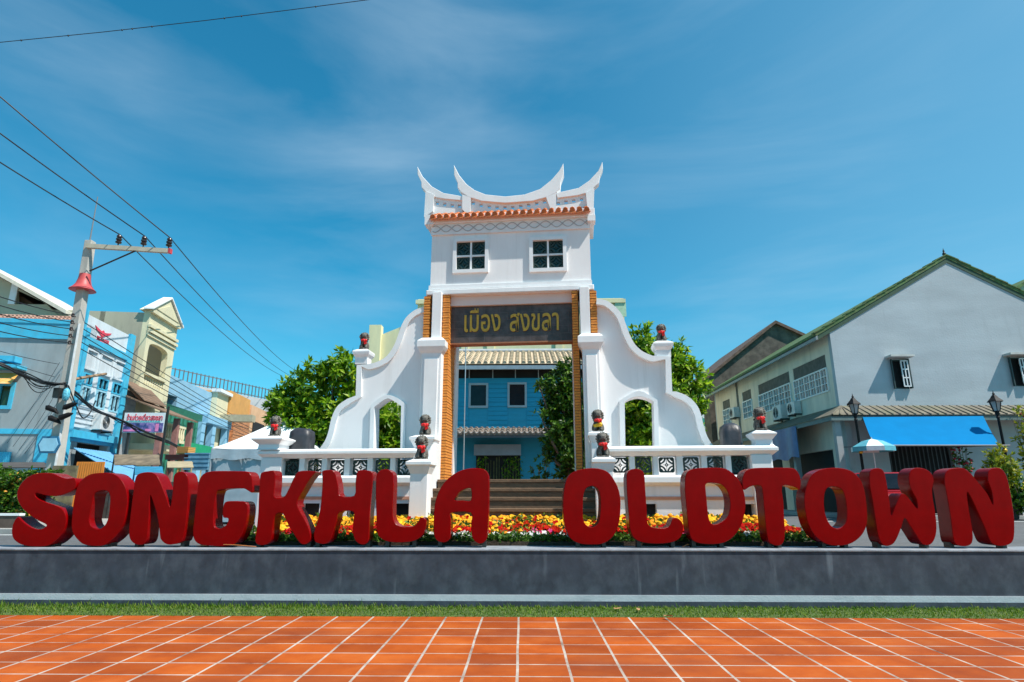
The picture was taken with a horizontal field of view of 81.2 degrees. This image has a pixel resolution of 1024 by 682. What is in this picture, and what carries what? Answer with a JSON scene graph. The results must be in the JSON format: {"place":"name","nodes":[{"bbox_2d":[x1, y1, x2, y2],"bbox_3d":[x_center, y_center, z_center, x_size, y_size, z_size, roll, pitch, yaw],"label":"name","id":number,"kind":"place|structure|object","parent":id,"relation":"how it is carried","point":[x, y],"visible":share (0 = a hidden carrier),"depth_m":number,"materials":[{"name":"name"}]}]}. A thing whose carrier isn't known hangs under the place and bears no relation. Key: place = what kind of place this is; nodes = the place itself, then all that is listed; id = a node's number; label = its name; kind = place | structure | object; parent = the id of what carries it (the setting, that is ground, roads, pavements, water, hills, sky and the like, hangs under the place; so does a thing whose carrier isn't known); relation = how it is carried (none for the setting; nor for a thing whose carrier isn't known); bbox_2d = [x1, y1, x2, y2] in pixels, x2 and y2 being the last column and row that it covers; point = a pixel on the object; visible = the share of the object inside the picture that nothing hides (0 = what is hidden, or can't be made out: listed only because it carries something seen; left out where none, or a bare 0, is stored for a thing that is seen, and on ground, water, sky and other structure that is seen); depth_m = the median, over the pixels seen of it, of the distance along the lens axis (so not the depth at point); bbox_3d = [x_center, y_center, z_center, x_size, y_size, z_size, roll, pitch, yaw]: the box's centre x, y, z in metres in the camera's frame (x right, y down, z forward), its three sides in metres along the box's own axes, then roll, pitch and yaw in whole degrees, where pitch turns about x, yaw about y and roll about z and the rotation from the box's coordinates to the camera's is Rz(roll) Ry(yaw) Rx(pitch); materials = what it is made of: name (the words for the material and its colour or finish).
{"place":"outdoors","nodes":[
{"label":"outdoors","id":0,"kind":"place"},
{"bbox_2d":[0,518,107,533],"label":"street pavement","id":1,"kind":"structure","parent":0,"point":[9,530],"depth_m":13.01,"materials":[{"name":"concrete"}]},
{"bbox_2d":[0,513,24,527],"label":"planter kerb","id":2,"kind":"structure","parent":1,"relation":"on","point":[7,520],"depth_m":13.23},
{"bbox_2d":[0,463,64,515],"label":"flowering hedge","id":3,"kind":"object","parent":1,"relation":"on","point":[11,480],"visible":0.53,"depth_m":13.78,"materials":[{"name":"green plant"}]},
{"bbox_2d":[51,466,78,505],"bbox_3d":[-12.770,4.196,16.939,0.717,1.297,0.050,0,-14,1],"label":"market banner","id":4,"kind":"object","parent":1,"relation":"on","point":[72,471],"visible":0.36,"depth_m":17.02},
{"bbox_2d":[37,197,172,472],"bbox_3d":[-12.646,0.215,18.713,3.164,10.491,0.839,0,-14,1],"label":"utility pole","id":5,"kind":"object","parent":1,"relation":"on","point":[53,445],"visible":0.97,"depth_m":18.66,"materials":[{"name":"concrete"}]},
{"bbox_2d":[0,362,66,385],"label":"cable bundle","id":6,"kind":"object","parent":5,"relation":"attached to","point":[18,373],"visible":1,"depth_m":16.53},
{"bbox_2d":[64,383,179,447],"bbox_3d":[-13.720,3.459,22.476,0.639,2.082,9.322,0,-14,1],"label":"cable bundle","id":7,"kind":"object","parent":5,"relation":"attached to","point":[89,405],"visible":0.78,"depth_m":21.15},
{"bbox_2d":[0,322,248,433],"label":"street line","id":8,"kind":"object","parent":5,"relation":"attached to","point":[121,365],"visible":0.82,"depth_m":21.50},
{"bbox_2d":[0,162,281,375],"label":"power line","id":9,"kind":"object","parent":5,"relation":"attached to","point":[124,239],"visible":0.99,"depth_m":19.38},
{"bbox_2d":[0,133,286,373],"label":"power line","id":10,"kind":"object","parent":5,"relation":"attached to","point":[125,223],"visible":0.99,"depth_m":18.77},
{"bbox_2d":[0,96,293,369],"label":"power line","id":11,"kind":"object","parent":5,"relation":"attached to","point":[129,205],"visible":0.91,"depth_m":18.58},
{"bbox_2d":[0,0,364,42],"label":"overhead wire","id":12,"kind":"object","parent":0,"point":[184,22],"visible":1,"depth_m":16.93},
{"bbox_2d":[368,298,626,417],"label":"pale yellow building","id":13,"kind":"structure","parent":0,"point":[381,344],"depth_m":37.41,"materials":[{"name":"paint"}]},
{"bbox_2d":[0,615,1023,681],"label":"front paving","id":14,"kind":"structure","parent":0,"point":[62,648],"depth_m":6.36,"materials":[{"name":"tile"}]},
{"bbox_2d":[0,597,1023,618],"bbox_3d":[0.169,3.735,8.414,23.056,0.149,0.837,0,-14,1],"label":"grass","id":15,"kind":"structure","parent":0,"point":[79,607],"depth_m":8.42,"materials":[{"name":"plant"}]},
{"bbox_2d":[0,514,1023,546],"bbox_3d":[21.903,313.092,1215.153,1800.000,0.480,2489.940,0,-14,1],"label":"street","id":16,"kind":"structure","parent":0,"point":[791,520],"depth_m":10.96,"materials":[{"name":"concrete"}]},
{"bbox_2d":[0,462,45,469],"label":"market awning","id":17,"kind":"object","parent":16,"relation":"on","point":[25,464],"visible":0.55,"depth_m":15.04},
{"bbox_2d":[0,270,72,315],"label":"cream gabled house","id":18,"kind":"structure","parent":16,"relation":"on","point":[15,289],"depth_m":25.21,"materials":[{"name":"paint"}]},
{"bbox_2d":[0,309,96,471],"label":"grey blue house","id":19,"kind":"structure","parent":16,"relation":"on","point":[19,396],"depth_m":20.39,"materials":[{"name":"paint"}]},
{"bbox_2d":[0,382,16,408],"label":"window","id":20,"kind":"structure","parent":19,"relation":"in","point":[7,391],"depth_m":20.21,"materials":[{"name":"paint"}]},
{"bbox_2d":[72,462,104,506],"bbox_3d":[-12.749,4.510,17.880,0.837,1.757,0.052,0,-14,1],"label":"orange board","id":21,"kind":"object","parent":16,"relation":"on","point":[85,469],"visible":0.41,"depth_m":18.03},
{"bbox_2d":[64,315,135,472],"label":"blue white shophouse","id":22,"kind":"structure","parent":16,"relation":"on","point":[108,392],"depth_m":22.13,"materials":[{"name":"paint"}]},
{"bbox_2d":[91,413,113,432],"bbox_3d":[-15.129,3.038,22.052,0.410,0.660,0.840,2,-14,-6],"label":"air conditioner","id":23,"kind":"object","parent":22,"relation":"attached to","point":[102,423],"visible":0.98,"depth_m":21.74,"materials":[{"name":"metal"}]},
{"bbox_2d":[74,447,136,481],"bbox_3d":[-14.245,4.575,21.806,1.929,1.149,2.827,2,-14,-6],"label":"blue shop awning","id":24,"kind":"object","parent":22,"relation":"attached to","point":[106,457],"visible":0.55,"depth_m":21.22,"materials":[{"name":"fabric"}]},
{"bbox_2d":[53,297,185,482],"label":"cream pediment building","id":25,"kind":"structure","parent":16,"relation":"on","point":[154,326],"depth_m":25.83,"materials":[{"name":"paint"}]},
{"bbox_2d":[111,454,159,472],"bbox_3d":[-12.432,4.757,19.574,2.384,2.120,1.245,0,-14,1],"label":"market awning","id":26,"kind":"object","parent":16,"relation":"on","point":[136,459],"visible":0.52,"depth_m":19.77,"materials":[{"name":"fabric"}]},
{"bbox_2d":[116,406,169,465],"bbox_3d":[-14.057,4.495,22.500,1.718,4.083,0.110,0,-14,-1],"label":"hanging signboard","id":27,"kind":"object","parent":16,"relation":"on","point":[153,422],"visible":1,"depth_m":22.79,"materials":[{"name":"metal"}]},
{"bbox_2d":[119,381,166,453],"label":"timber shop","id":28,"kind":"structure","parent":16,"relation":"on","point":[135,390],"depth_m":24.30},
{"bbox_2d":[132,466,163,480],"bbox_3d":[-11.233,4.677,18.338,0.771,1.661,1.751,9,-17,-33],"label":"market awning","id":29,"kind":"object","parent":16,"relation":"on","point":[142,469],"visible":0.46,"depth_m":18.58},
{"bbox_2d":[126,395,202,481],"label":"green veranda house","id":30,"kind":"structure","parent":16,"relation":"on","point":[178,417],"depth_m":26.23,"materials":[{"name":"paint"}]},
{"bbox_2d":[165,461,193,474],"bbox_3d":[-10.614,4.726,18.935,0.755,1.863,2.112,8,-17,-30],"label":"market awning","id":31,"kind":"object","parent":16,"relation":"on","point":[179,464],"visible":0.52,"depth_m":19.04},
{"bbox_2d":[167,375,231,481],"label":"blue clad house","id":32,"kind":"structure","parent":16,"relation":"on","point":[211,426],"depth_m":31.66,"materials":[{"name":"paint"}]},
{"bbox_2d":[172,368,276,411],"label":"long railed block","id":33,"kind":"structure","parent":16,"relation":"on","point":[256,402],"depth_m":46.46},
{"bbox_2d":[199,388,255,479],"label":"cream house","id":34,"kind":"structure","parent":16,"relation":"on","point":[220,397],"depth_m":34.74,"materials":[{"name":"paint"}]},
{"bbox_2d":[206,390,267,441],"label":"orange house","id":35,"kind":"structure","parent":16,"relation":"on","point":[238,404],"depth_m":38.08,"materials":[{"name":"paint"}]},
{"bbox_2d":[208,418,320,521],"bbox_3d":[-7.180,3.960,18.616,3.075,3.188,3.075,0,-14,1],"label":"white tent","id":36,"kind":"object","parent":16,"relation":"on","point":[240,454],"visible":0.27,"depth_m":17.25,"materials":[{"name":"fabric"}]},
{"bbox_2d":[261,345,400,471],"bbox_3d":[-5.394,2.977,19.442,5.426,5.721,3.032,0,-14,1],"label":"tree","id":37,"kind":"object","parent":16,"relation":"on","point":[337,371],"visible":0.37,"depth_m":18.87,"materials":[{"name":"green plant"}]},
{"bbox_2d":[625,320,713,474],"bbox_3d":[4.731,2.479,18.959,3.641,6.444,2.415,0,-14,1],"label":"tree","id":38,"kind":"object","parent":16,"relation":"on","point":[638,418],"visible":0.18,"depth_m":18.81,"materials":[{"name":"green plant"}]},
{"bbox_2d":[692,320,804,467],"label":"old gabled building","id":39,"kind":"structure","parent":16,"relation":"on","point":[771,338],"depth_m":41.80,"materials":[{"name":"tile"}]},
{"bbox_2d":[704,249,1023,513],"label":"corner house","id":40,"kind":"structure","parent":16,"relation":"on","point":[943,335],"depth_m":24.75,"materials":[{"name":"white paint"}]},
{"bbox_2d":[742,389,752,419],"bbox_3d":[13.402,3.604,33.920,0.152,1.573,1.412,0,-14,1],"label":"window","id":41,"kind":"structure","parent":40,"relation":"in","point":[747,405],"depth_m":33.92,"materials":[{"name":"white paint"}]},
{"bbox_2d":[758,371,791,411],"bbox_3d":[13.338,2.689,30.356,0.152,1.573,3.945,0,-14,1],"label":"window","id":42,"kind":"structure","parent":40,"relation":"in","point":[776,391],"depth_m":30.24,"materials":[{"name":"white paint"}]},
{"bbox_2d":[772,404,789,421],"bbox_3d":[13.094,3.506,29.076,0.464,0.750,0.966,0,-14,1],"label":"air conditioner","id":43,"kind":"object","parent":40,"relation":"attached to","point":[780,414],"visible":0.99,"depth_m":28.76,"materials":[{"name":"metal"}]},
{"bbox_2d":[772,426,799,460],"bbox_3d":[12.308,4.815,27.482,0.166,1.409,3.643,0,-14,1],"label":"blue tarpaulin","id":44,"kind":"object","parent":40,"relation":"hanging from","point":[785,441],"visible":0.69,"depth_m":26.90,"materials":[{"name":"plastic"}]},
{"bbox_2d":[786,401,801,416],"bbox_3d":[13.105,3.151,27.715,0.392,0.630,0.798,0,-14,1],"label":"air conditioner","id":45,"kind":"object","parent":40,"relation":"attached to","point":[794,409],"visible":1,"depth_m":27.42,"materials":[{"name":"metal"}]},
{"bbox_2d":[793,355,829,400],"bbox_3d":[13.270,1.712,26.551,0.152,1.573,3.171,0,-14,1],"label":"window","id":46,"kind":"structure","parent":40,"relation":"in","point":[811,378],"depth_m":26.43,"materials":[{"name":"white paint"}]},
{"bbox_2d":[885,354,914,388],"bbox_3d":[15.791,1.256,24.237,0.956,1.336,0.560,0,-14,1],"label":"window","id":47,"kind":"structure","parent":40,"relation":"in","point":[900,369],"depth_m":24.30,"materials":[{"name":"white paint"}]},
{"bbox_2d":[844,416,1010,447],"bbox_3d":[15.425,3.410,22.452,5.279,1.288,2.581,0,-14,1],"label":"blue awning","id":48,"kind":"object","parent":40,"relation":"attached to","point":[967,431],"visible":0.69,"depth_m":22.11,"materials":[{"name":"fabric"}]},
{"bbox_2d":[1002,352,1023,385],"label":"window","id":49,"kind":"structure","parent":40,"relation":"in","point":[1016,365],"depth_m":24.29,"materials":[{"name":"white paint"}]},
{"bbox_2d":[851,437,895,467],"bbox_3d":[12.924,4.816,21.148,1.333,2.789,1.336,-6,-16,23],"label":"parasol","id":50,"kind":"object","parent":16,"relation":"on","point":[871,445],"visible":0.95,"depth_m":21.07,"materials":[{"name":"fabric"}]},
{"bbox_2d":[980,441,1022,518],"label":"potted shrub","id":51,"kind":"object","parent":16,"relation":"on","point":[1004,465],"visible":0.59,"depth_m":20.13,"materials":[{"name":"green plant"}]},
{"bbox_2d":[1009,404,1023,480],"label":"climbing shrub","id":52,"kind":"object","parent":16,"relation":"on","point":[1020,446],"visible":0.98,"depth_m":22.45,"materials":[{"name":"green plant"}]},
{"bbox_2d":[1010,474,1023,514],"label":"green shrub","id":53,"kind":"object","parent":16,"relation":"on","point":[1019,493],"visible":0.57,"depth_m":19.61,"materials":[{"name":"green plant"}]},
{"bbox_3d":[-11.923,5.824,21.942,2.721,1.231,2.020,0,-14,1],"label":"market stall","id":54,"kind":"object","parent":16,"relation":"on","visible":0},
{"bbox_2d":[183,453,210,472],"bbox_3d":[-12.043,5.476,22.819,0.959,2.342,0.540,0,-14,1],"label":"market rack","id":55,"kind":"object","parent":54,"relation":"on","point":[200,461],"visible":0.53,"depth_m":22.80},
{"bbox_2d":[0,0,1023,409],"label":"sky","id":56,"kind":"structure","parent":0,"point":[791,163],"materials":[{"name":"blue"}]},
{"bbox_2d":[399,349,625,478],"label":"turquoise house","id":57,"kind":"structure","parent":0,"point":[501,397],"depth_m":25.99,"materials":[{"name":"blue paint"}]},
{"bbox_2d":[468,383,487,407],"bbox_3d":[-1.473,2.390,26.229,0.856,1.092,0.100,0,-14,1],"label":"window","id":58,"kind":"structure","parent":57,"relation":"in","point":[478,392],"depth_m":26.23,"materials":[{"name":"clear glass"}]},
{"bbox_2d":[476,456,519,478],"bbox_3d":[-0.590,6.075,25.298,1.894,2.414,0.040,0,-14,1],"label":"doorway","id":59,"kind":"structure","parent":57,"relation":"in","point":[493,458],"depth_m":25.48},
{"bbox_2d":[477,456,524,478],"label":"hanging plants","id":60,"kind":"object","parent":57,"relation":"hanging from","point":[480,463],"visible":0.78,"depth_m":25.17,"materials":[{"name":"green plant"}]},
{"bbox_2d":[507,382,526,407],"bbox_3d":[0.226,2.366,26.205,0.845,1.107,0.100,0,-14,1],"label":"window","id":61,"kind":"structure","parent":57,"relation":"in","point":[517,391],"depth_m":26.20,"materials":[{"name":"black glass"}]},
{"bbox_2d":[719,423,744,474],"bbox_3d":[4.526,2.262,12.296,0.405,1.148,0.515,-1,-14,6],"label":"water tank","id":62,"kind":"object","parent":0,"point":[730,433],"visible":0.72,"depth_m":12.15,"materials":[{"name":"metal"}]},
{"bbox_2d":[855,472,901,495],"bbox_3d":[11.910,5.006,19.316,2.000,1.549,3.970,-8,-17,30],"label":"parked car","id":63,"kind":"object","parent":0,"point":[892,482],"visible":0.02,"depth_m":18.69,"materials":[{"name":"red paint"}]},
{"bbox_2d":[784,509,1023,518],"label":"corner pavement","id":64,"kind":"structure","parent":0,"point":[794,512],"depth_m":24.48,"materials":[{"name":"concrete"}]},
{"bbox_2d":[847,394,863,469],"bbox_3d":[12.867,4.162,22.036,0.536,4.497,0.464,0,-14,1],"label":"street lamp","id":65,"kind":"object","parent":64,"relation":"on","point":[853,403],"visible":0.67,"depth_m":22.31,"materials":[{"name":"black metal"}]},
{"bbox_2d":[950,446,974,476],"bbox_3d":[16.808,5.025,22.165,0.804,2.893,0.854,-5,-15,20],"label":"shrub","id":66,"kind":"object","parent":64,"relation":"on","point":[964,463],"visible":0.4,"depth_m":22.23,"materials":[{"name":"green plant"}]},
{"bbox_2d":[987,391,1023,515],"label":"street lamp","id":67,"kind":"object","parent":64,"relation":"on","point":[994,401],"visible":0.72,"depth_m":21.86,"materials":[{"name":"black metal"}]},
{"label":"island pavement","id":68,"kind":"structure","parent":0,"visible":0},
{"bbox_2d":[251,436,416,532],"bbox_3d":[-3.700,3.010,12.500,3.538,2.026,0.686,-1,-14,6],"label":"balustrade","id":69,"kind":"object","parent":68,"relation":"on","point":[275,453],"visible":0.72,"depth_m":12.48,"materials":[{"name":"paint"}]},
{"bbox_2d":[268,415,281,435],"bbox_3d":[-5.119,1.843,12.953,0.261,0.451,0.334,0,-14,-1],"label":"stone lion","id":70,"kind":"object","parent":69,"relation":"on","point":[275,423],"visible":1,"depth_m":12.87},
{"bbox_2d":[406,459,436,518],"bbox_3d":[-1.759,3.011,11.438,0.491,1.456,0.491,-1,-14,6],"label":"cheek post","id":71,"kind":"object","parent":68,"relation":"on","point":[421,471],"visible":0.72,"depth_m":11.34,"materials":[{"name":"paint"}]},
{"bbox_2d":[415,435,428,459],"bbox_3d":[-1.759,2.079,11.677,0.276,0.478,0.354,-1,-14,2],"label":"stone lion","id":72,"kind":"object","parent":71,"relation":"on","point":[422,442],"visible":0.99,"depth_m":11.58},
{"bbox_2d":[409,435,439,458],"bbox_3d":[-1.875,3.022,12.621,0.547,2.023,0.547,-1,-14,6],"label":"cheek post","id":73,"kind":"object","parent":68,"relation":"on","point":[432,439],"visible":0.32,"depth_m":12.62,"materials":[{"name":"paint"}]},
{"bbox_2d":[419,414,430,434],"bbox_3d":[-1.875,1.820,12.929,0.271,0.469,0.347,0,-14,1],"label":"stone lion","id":74,"kind":"object","parent":73,"relation":"on","point":[425,421],"visible":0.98,"depth_m":12.83},
{"bbox_2d":[428,443,439,496],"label":"cheek wall","id":75,"kind":"structure","parent":68,"relation":"on","point":[433,452],"depth_m":12.60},
{"bbox_2d":[430,479,595,523],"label":"stone staircase","id":76,"kind":"structure","parent":68,"relation":"on","point":[516,497],"depth_m":11.89,"materials":[{"name":"stone"}]},
{"bbox_2d":[318,164,713,478],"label":"city gate","id":77,"kind":"structure","parent":68,"relation":"on","point":[509,276],"depth_m":13.96,"materials":[{"name":"paint"}]},
{"bbox_2d":[452,237,488,273],"bbox_3d":[-0.994,-2.062,14.487,0.870,0.896,0.145,-1,-14,6],"label":"window","id":78,"kind":"structure","parent":77,"relation":"in","point":[470,255],"depth_m":14.49,"materials":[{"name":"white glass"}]},
{"bbox_2d":[529,235,566,272],"bbox_3d":[0.861,-2.064,14.286,0.889,0.888,0.145,-1,-14,6],"label":"window","id":79,"kind":"structure","parent":77,"relation":"in","point":[546,253],"depth_m":14.29,"materials":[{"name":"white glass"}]},
{"bbox_2d":[241,538,833,545],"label":"flower bed soil","id":80,"kind":"structure","parent":68,"relation":"on","point":[454,542],"depth_m":9.60,"materials":[{"name":"soil"}]},
{"bbox_2d":[255,513,800,534],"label":"marigold flowers","id":81,"kind":"object","parent":80,"relation":"on","point":[656,516],"visible":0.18,"depth_m":10.95,"materials":[{"name":"plant"}]},
{"bbox_2d":[245,511,815,543],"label":"bedding plants","id":82,"kind":"object","parent":80,"relation":"on","point":[740,537],"visible":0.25,"depth_m":9.72,"materials":[{"name":"yellow plant"}]},
{"bbox_2d":[282,514,800,535],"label":"red flowers","id":83,"kind":"object","parent":80,"relation":"on","point":[555,530],"visible":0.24,"depth_m":10.09,"materials":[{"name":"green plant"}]},
{"bbox_2d":[529,356,584,478],"bbox_3d":[1.727,2.851,17.410,2.511,4.958,1.475,0,-14,1],"label":"tree","id":84,"kind":"object","parent":68,"relation":"on","point":[557,401],"visible":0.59,"depth_m":17.32,"materials":[{"name":"green plant"}]},
{"bbox_2d":[588,431,609,487],"bbox_3d":[1.805,2.904,12.252,0.440,2.068,0.440,-1,-14,6],"label":"cheek post","id":85,"kind":"object","parent":68,"relation":"on","point":[592,437],"visible":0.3,"depth_m":12.29,"materials":[{"name":"paint"}]},
{"bbox_2d":[591,409,603,431],"bbox_3d":[1.804,1.676,12.567,0.276,0.478,0.354,-2,-15,8],"label":"stone lion","id":86,"kind":"object","parent":85,"relation":"on","point":[597,415],"visible":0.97,"depth_m":12.46},
{"bbox_2d":[591,457,615,519],"bbox_3d":[1.721,2.907,11.087,0.443,1.483,0.443,-1,-14,6],"label":"cheek post","id":87,"kind":"object","parent":68,"relation":"on","point":[607,464],"visible":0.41,"depth_m":11.04,"materials":[{"name":"paint"}]},
{"bbox_2d":[595,432,609,456],"bbox_3d":[1.720,1.962,11.330,0.276,0.478,0.354,-2,-15,7],"label":"stone lion","id":88,"kind":"object","parent":87,"relation":"on","point":[602,441],"visible":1,"depth_m":11.23},
{"bbox_2d":[609,430,778,516],"bbox_3d":[3.546,2.812,11.770,3.281,2.047,0.490,-1,-14,6],"label":"balustrade","id":89,"kind":"object","parent":68,"relation":"on","point":[663,496],"visible":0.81,"depth_m":11.69,"materials":[{"name":"paint"}]},
{"bbox_2d":[752,407,767,430],"bbox_3d":[4.943,1.550,11.937,0.271,0.469,0.347,-3,-15,10],"label":"stone lion","id":90,"kind":"object","parent":89,"relation":"on","point":[759,416],"visible":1,"depth_m":11.84},
{"bbox_3d":[0.051,3.754,13.620,10.424,1.103,2.950,-1,-14,6],"label":"gate terrace","id":91,"kind":"object","parent":68,"relation":"on","visible":0},
{"bbox_2d":[288,428,314,473],"bbox_3d":[-4.683,2.506,13.234,0.503,1.146,0.431,-1,-14,6],"label":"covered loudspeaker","id":92,"kind":"object","parent":91,"relation":"on","point":[304,438],"visible":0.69,"depth_m":13.13,"materials":[{"name":"metal"}]},
{"bbox_3d":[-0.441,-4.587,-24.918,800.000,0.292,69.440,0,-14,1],"label":"ground","id":93,"kind":"structure","parent":0,"visible":0},
{"bbox_2d":[0,545,1023,608],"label":"retaining wall","id":94,"kind":"structure","parent":93,"relation":"on","point":[793,576],"depth_m":8.86,"materials":[{"name":"concrete"}]},
{"bbox_2d":[12,473,82,546],"bbox_3d":[-7.404,2.696,9.571,0.934,1.129,0.300,0,-14,1],"label":"sign letter","id":95,"kind":"object","parent":94,"relation":"on","point":[35,492],"visible":0.96,"depth_m":9.45,"materials":[{"name":"red paint"}]},
{"bbox_2d":[72,473,134,546],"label":"sign letter","id":96,"kind":"object","parent":94,"relation":"on","point":[89,529],"visible":0.96,"depth_m":9.44,"materials":[{"name":"red paint"}]},
{"bbox_2d":[129,472,197,546],"bbox_3d":[-5.550,2.678,9.542,0.913,1.148,0.300,0,-14,1],"label":"sign letter","id":97,"kind":"object","parent":94,"relation":"on","point":[163,505],"visible":0.97,"depth_m":9.43,"materials":[{"name":"red paint"}]},
{"bbox_2d":[193,471,259,546],"bbox_3d":[-4.536,2.669,9.526,0.889,1.157,0.300,0,-14,1],"label":"sign letter","id":98,"kind":"object","parent":94,"relation":"on","point":[211,512],"visible":0.99,"depth_m":9.40,"materials":[{"name":"red paint"}]},
{"bbox_2d":[255,471,321,546],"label":"sign letter","id":99,"kind":"object","parent":94,"relation":"on","point":[274,505],"visible":0.98,"depth_m":9.39,"materials":[{"name":"red paint"}]},
{"bbox_2d":[314,470,376,546],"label":"sign letter","id":100,"kind":"object","parent":94,"relation":"on","point":[336,503],"visible":0.98,"depth_m":9.37,"materials":[{"name":"red paint"}]},
{"bbox_2d":[376,469,428,546],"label":"sign letter","id":101,"kind":"object","parent":94,"relation":"on","point":[390,528],"visible":1,"depth_m":9.32,"materials":[{"name":"red paint"}]},
{"bbox_2d":[434,468,489,546],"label":"sign letter","id":102,"kind":"object","parent":94,"relation":"on","point":[455,485],"visible":1,"depth_m":9.34,"materials":[{"name":"red paint"}]},
{"bbox_2d":[562,468,620,547],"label":"sign letter","id":103,"kind":"object","parent":94,"relation":"on","point":[602,530],"visible":1,"depth_m":9.30,"materials":[{"name":"red paint"}]},
{"bbox_2d":[623,469,682,547],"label":"sign letter","id":104,"kind":"object","parent":94,"relation":"on","point":[639,529],"visible":1,"depth_m":9.24,"materials":[{"name":"red paint"}]},
{"bbox_2d":[680,468,744,547],"bbox_3d":[3.163,2.614,9.402,0.924,1.203,0.300,0,-14,1],"label":"sign letter","id":105,"kind":"object","parent":94,"relation":"on","point":[699,527],"visible":1,"depth_m":9.28,"materials":[{"name":"red paint"}]},
{"bbox_2d":[737,468,800,547],"bbox_3d":[4.058,2.610,9.386,0.912,1.202,0.300,0,-14,1],"label":"sign letter","id":106,"kind":"object","parent":94,"relation":"on","point":[767,483],"visible":0.98,"depth_m":9.32,"materials":[{"name":"red paint"}]},
{"bbox_2d":[796,468,866,547],"bbox_3d":[5.005,2.607,9.370,0.956,1.200,0.300,0,-14,1],"label":"sign letter","id":107,"kind":"object","parent":94,"relation":"on","point":[849,525],"visible":0.98,"depth_m":9.26,"materials":[{"name":"red paint"}]},
{"bbox_2d":[859,468,935,547],"bbox_3d":[6.071,2.603,9.352,1.000,1.199,0.300,0,-14,1],"label":"sign letter","id":108,"kind":"object","parent":94,"relation":"on","point":[909,511],"visible":0.97,"depth_m":9.23,"materials":[{"name":"red paint"}]},
{"bbox_2d":[932,468,1013,547],"bbox_3d":[7.212,2.598,9.333,1.004,1.199,0.300,0,-14,1],"label":"sign letter","id":109,"kind":"object","parent":94,"relation":"on","point":[979,504],"visible":0.99,"depth_m":9.22,"materials":[{"name":"red paint"}]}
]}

